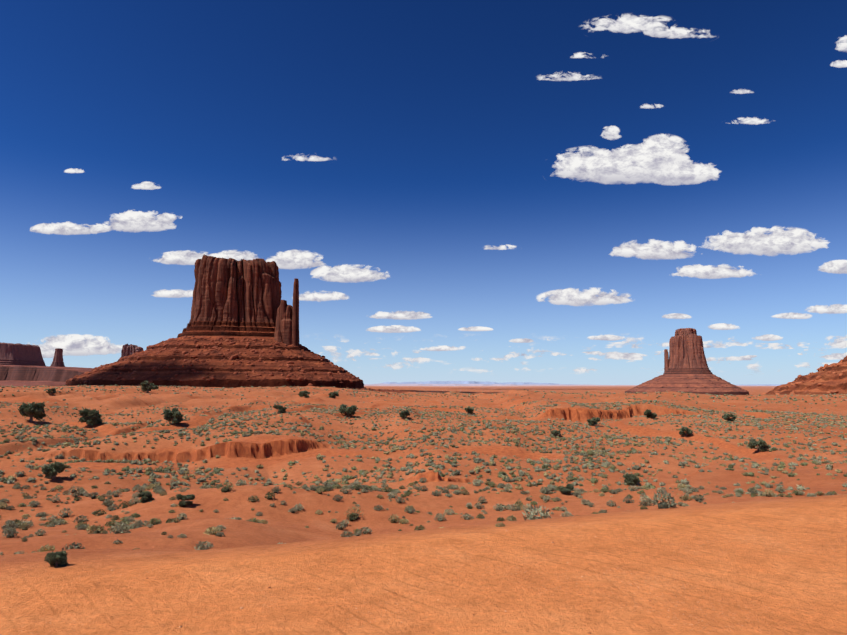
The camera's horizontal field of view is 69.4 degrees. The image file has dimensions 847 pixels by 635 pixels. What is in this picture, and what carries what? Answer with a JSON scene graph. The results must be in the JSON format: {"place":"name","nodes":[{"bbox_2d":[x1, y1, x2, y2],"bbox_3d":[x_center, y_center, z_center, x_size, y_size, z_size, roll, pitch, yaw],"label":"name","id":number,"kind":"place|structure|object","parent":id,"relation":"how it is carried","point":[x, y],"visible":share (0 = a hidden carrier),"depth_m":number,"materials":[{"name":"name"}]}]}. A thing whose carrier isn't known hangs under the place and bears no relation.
{"place":"outdoors","nodes":[
{"label":"outdoors","id":0,"kind":"place"},
{"bbox_2d":[101,536,692,633],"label":"lot pebbles","id":1,"kind":"object","parent":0,"point":[473,614],"visible":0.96,"depth_m":7.30,"materials":[{"name":"stone"}]},
{"bbox_2d":[0,385,846,634],"bbox_3d":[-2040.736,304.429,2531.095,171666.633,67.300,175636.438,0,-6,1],"label":"ground","id":2,"kind":"structure","parent":0,"point":[779,567],"depth_m":12.04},
{"bbox_2d":[0,365,92,385],"bbox_3d":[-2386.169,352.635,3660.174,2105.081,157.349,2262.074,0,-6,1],"label":"bench","id":3,"kind":"object","parent":2,"relation":"on","point":[16,375],"visible":0.29,"depth_m":3617.19,"materials":[{"name":"brown stone"}]},
{"bbox_2d":[0,342,45,365],"bbox_3d":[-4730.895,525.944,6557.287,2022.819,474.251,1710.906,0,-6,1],"label":"mesa","id":4,"kind":"structure","parent":3,"relation":"on","point":[20,354],"depth_m":6342.59,"materials":[{"name":"brown stone"}]},
{"bbox_2d":[46,388,55,393],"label":"juniper tree","id":5,"kind":"object","parent":2,"relation":"on","point":[52,390],"visible":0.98,"depth_m":270.91,"materials":[{"name":"green plant"}]},
{"bbox_2d":[44,550,68,566],"bbox_3d":[-5.339,3.577,8.883,0.318,0.399,0.336,0,-6,1],"label":"juniper tree","id":6,"kind":"object","parent":2,"relation":"on","point":[58,559],"visible":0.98,"depth_m":8.87,"materials":[{"name":"green plant"}]},
{"bbox_2d":[51,348,64,366],"bbox_3d":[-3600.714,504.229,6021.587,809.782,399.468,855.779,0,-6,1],"label":"spire","id":7,"kind":"structure","parent":2,"relation":"on","point":[58,359],"depth_m":5999.03,"materials":[{"name":"brown stone"}]},
{"bbox_2d":[78,408,102,425],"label":"juniper tree","id":8,"kind":"object","parent":2,"relation":"on","point":[91,417],"visible":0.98,"depth_m":87.11,"materials":[{"name":"green plant"}]},
{"bbox_2d":[121,344,143,357],"bbox_3d":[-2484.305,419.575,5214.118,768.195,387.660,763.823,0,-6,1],"label":"castle butte","id":9,"kind":"object","parent":2,"relation":"on","point":[128,350],"visible":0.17,"depth_m":5173.62,"materials":[{"name":"brown stone"}]},
{"bbox_2d":[140,381,158,392],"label":"bush","id":10,"kind":"object","parent":2,"relation":"on","point":[146,387],"visible":0.98,"depth_m":276.90,"materials":[{"name":"green plant"}]},
{"bbox_2d":[65,254,413,392],"bbox_3d":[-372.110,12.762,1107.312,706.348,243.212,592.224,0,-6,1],"label":"butte","id":11,"kind":"object","parent":2,"relation":"on","point":[238,300],"visible":0.69,"depth_m":1020.70,"materials":[{"name":"brown stone"}]},
{"bbox_2d":[66,336,399,391],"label":"talus boulders","id":12,"kind":"object","parent":11,"relation":"on","point":[220,339],"visible":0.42,"depth_m":976.85,"materials":[{"name":"brown stone"}]},
{"bbox_2d":[274,305,291,344],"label":"rock pillar","id":13,"kind":"structure","parent":11,"relation":"on","point":[286,329],"depth_m":1049.19,"materials":[{"name":"brown stone"}]},
{"bbox_2d":[280,300,286,339],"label":"rock pillar","id":14,"kind":"structure","parent":11,"relation":"on","point":[283,303],"depth_m":1055.37,"materials":[{"name":"brown stone"}]},
{"bbox_2d":[292,278,299,345],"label":"rock spire","id":15,"kind":"structure","parent":11,"relation":"on","point":[295,324],"depth_m":1055.09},
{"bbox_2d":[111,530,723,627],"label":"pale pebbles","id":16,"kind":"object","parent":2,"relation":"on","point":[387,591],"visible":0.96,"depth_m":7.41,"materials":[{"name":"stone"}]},
{"bbox_2d":[364,384,585,385],"bbox_3d":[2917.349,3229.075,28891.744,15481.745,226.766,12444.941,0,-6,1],"label":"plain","id":17,"kind":"structure","parent":2,"relation":"on","point":[459,384],"depth_m":28874.12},
{"bbox_2d":[625,335,749,394],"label":"butte","id":18,"kind":"object","parent":2,"relation":"on","point":[687,357],"visible":0.88,"depth_m":2099.57,"materials":[{"name":"brown stone"}]},
{"bbox_2d":[664,349,668,372],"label":"rock spire","id":19,"kind":"structure","parent":18,"relation":"on","point":[666,360],"depth_m":2179.04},
{"bbox_2d":[675,328,696,335],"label":"cap","id":20,"kind":"object","parent":18,"relation":"on","point":[685,331],"visible":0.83,"depth_m":2171.52,"materials":[{"name":"brown stone"}]},
{"bbox_2d":[628,374,748,391],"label":"talus boulders","id":21,"kind":"object","parent":18,"relation":"on","point":[693,386],"visible":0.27,"depth_m":2053.88,"materials":[{"name":"brown stone"}]},
{"bbox_2d":[743,384,781,385],"bbox_3d":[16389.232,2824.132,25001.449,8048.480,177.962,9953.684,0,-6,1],"label":"distant mountains","id":22,"kind":"structure","parent":2,"relation":"on","point":[763,385],"depth_m":25110.87,"materials":[{"name":"purple stone"}]},
{"bbox_2d":[0,385,846,554],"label":"sagebrush scrub","id":23,"kind":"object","parent":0,"point":[10,527],"depth_m":56.96,"materials":[{"name":"green plant"}]},
{"bbox_2d":[17,401,45,421],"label":"juniper tree","id":24,"kind":"object","parent":23,"relation":"on","point":[34,410],"visible":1,"depth_m":100.11,"materials":[{"name":"green plant"}]},
{"bbox_2d":[41,461,66,479],"bbox_3d":[-25.397,10.552,42.016,1.590,1.414,1.300,3,-7,-22],"label":"juniper tree","id":25,"kind":"object","parent":23,"relation":"on","point":[55,468],"visible":1,"depth_m":41.94,"materials":[{"name":"green plant"}]},
{"bbox_2d":[138,492,152,502],"bbox_3d":[-14.954,9.724,32.911,0.803,0.726,0.805,0,-6,1],"label":"bush","id":26,"kind":"object","parent":23,"relation":"on","point":[145,497],"visible":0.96,"depth_m":32.79,"materials":[{"name":"green plant"}]},
{"bbox_2d":[163,407,183,424],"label":"juniper tree","id":27,"kind":"object","parent":23,"relation":"on","point":[175,416],"visible":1,"depth_m":86.52,"materials":[{"name":"green plant"}]},
{"bbox_2d":[175,494,194,506],"bbox_3d":[-12.249,9.435,31.350,1.033,0.789,0.767,0,-6,1],"label":"bush","id":28,"kind":"object","parent":23,"relation":"on","point":[182,499],"visible":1,"depth_m":31.31,"materials":[{"name":"green plant"}]},
{"bbox_2d":[273,404,286,413],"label":"bush","id":29,"kind":"object","parent":23,"relation":"on","point":[282,409],"visible":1,"depth_m":105.51,"materials":[{"name":"green plant"}]},
{"bbox_2d":[298,390,310,397],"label":"juniper tree","id":30,"kind":"object","parent":23,"relation":"on","point":[304,393],"visible":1,"depth_m":174.13,"materials":[{"name":"green plant"}]},
{"bbox_2d":[328,391,338,397],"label":"juniper tree","id":31,"kind":"object","parent":23,"relation":"on","point":[334,394],"visible":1,"depth_m":208.87,"materials":[{"name":"green plant"}]},
{"bbox_2d":[339,404,357,416],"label":"bush","id":32,"kind":"object","parent":23,"relation":"on","point":[347,410],"visible":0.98,"depth_m":122.61,"materials":[{"name":"green plant"}]},
{"bbox_2d":[399,410,410,418],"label":"juniper tree","id":33,"kind":"object","parent":23,"relation":"on","point":[404,414],"visible":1,"depth_m":104.95,"materials":[{"name":"green plant"}]},
{"bbox_2d":[464,407,473,413],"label":"juniper tree","id":34,"kind":"object","parent":23,"relation":"on","point":[469,410],"visible":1,"depth_m":136.35,"materials":[{"name":"green plant"}]},
{"bbox_2d":[550,430,560,435],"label":"juniper tree","id":35,"kind":"object","parent":23,"relation":"on","point":[555,432],"visible":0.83,"depth_m":87.69,"materials":[{"name":"green plant"}]},
{"bbox_2d":[558,483,573,493],"bbox_3d":[9.143,11.104,39.469,1.003,0.835,1.049,-6,-9,44],"label":"bush","id":36,"kind":"object","parent":23,"relation":"on","point":[568,488],"visible":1,"depth_m":39.33,"materials":[{"name":"green plant"}]},
{"bbox_2d":[586,417,600,425],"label":"bush","id":37,"kind":"object","parent":23,"relation":"on","point":[593,421],"visible":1,"depth_m":99.41,"materials":[{"name":"green plant"}]},
{"bbox_2d":[622,474,639,484],"bbox_3d":[15.234,11.918,44.837,1.216,1.014,1.192,-3,-7,23],"label":"bush","id":38,"kind":"object","parent":23,"relation":"on","point":[631,479],"visible":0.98,"depth_m":44.63,"materials":[{"name":"green plant"}]},
{"bbox_2d":[644,409,656,418],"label":"juniper tree","id":39,"kind":"object","parent":23,"relation":"on","point":[648,413],"visible":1,"depth_m":116.30,"materials":[{"name":"green plant"}]},
{"bbox_2d":[679,427,692,435],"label":"juniper tree","id":40,"kind":"object","parent":23,"relation":"on","point":[686,430],"visible":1,"depth_m":89.12,"materials":[{"name":"green plant"}]},
{"bbox_2d":[721,413,736,420],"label":"juniper tree","id":41,"kind":"object","parent":23,"relation":"on","point":[727,416],"visible":0.98,"depth_m":110.88,"materials":[{"name":"green plant"}]},
{"bbox_2d":[748,440,769,451],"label":"bush","id":42,"kind":"object","parent":23,"relation":"on","point":[762,446],"visible":0.98,"depth_m":72.00,"materials":[{"name":"green plant"}]},
{"bbox_2d":[0,0,846,384],"label":"sky","id":43,"kind":"structure","parent":0,"point":[442,137],"materials":[{"name":"blue"}]},
{"bbox_2d":[413,386,526,386],"bbox_3d":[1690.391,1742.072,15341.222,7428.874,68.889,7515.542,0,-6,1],"label":"horizon mesa","id":44,"kind":"structure","parent":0,"point":[469,386],"depth_m":15237.69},
{"bbox_2d":[380,381,577,384],"bbox_3d":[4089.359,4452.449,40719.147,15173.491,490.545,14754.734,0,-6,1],"label":"distant mountains","id":45,"kind":"structure","parent":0,"point":[460,382],"depth_m":40638.45,"materials":[{"name":"stone"}]},
{"bbox_2d":[766,357,846,394],"bbox_3d":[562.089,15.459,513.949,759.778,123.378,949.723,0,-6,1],"label":"rocky hill","id":46,"kind":"structure","parent":0,"point":[828,379],"depth_m":551.96,"materials":[{"name":"orange stone"}]},
{"bbox_2d":[751,356,846,394],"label":"hill boulders","id":47,"kind":"object","parent":46,"relation":"on","point":[817,378],"visible":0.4,"depth_m":567.36,"materials":[{"name":"brown stone"}]}
]}

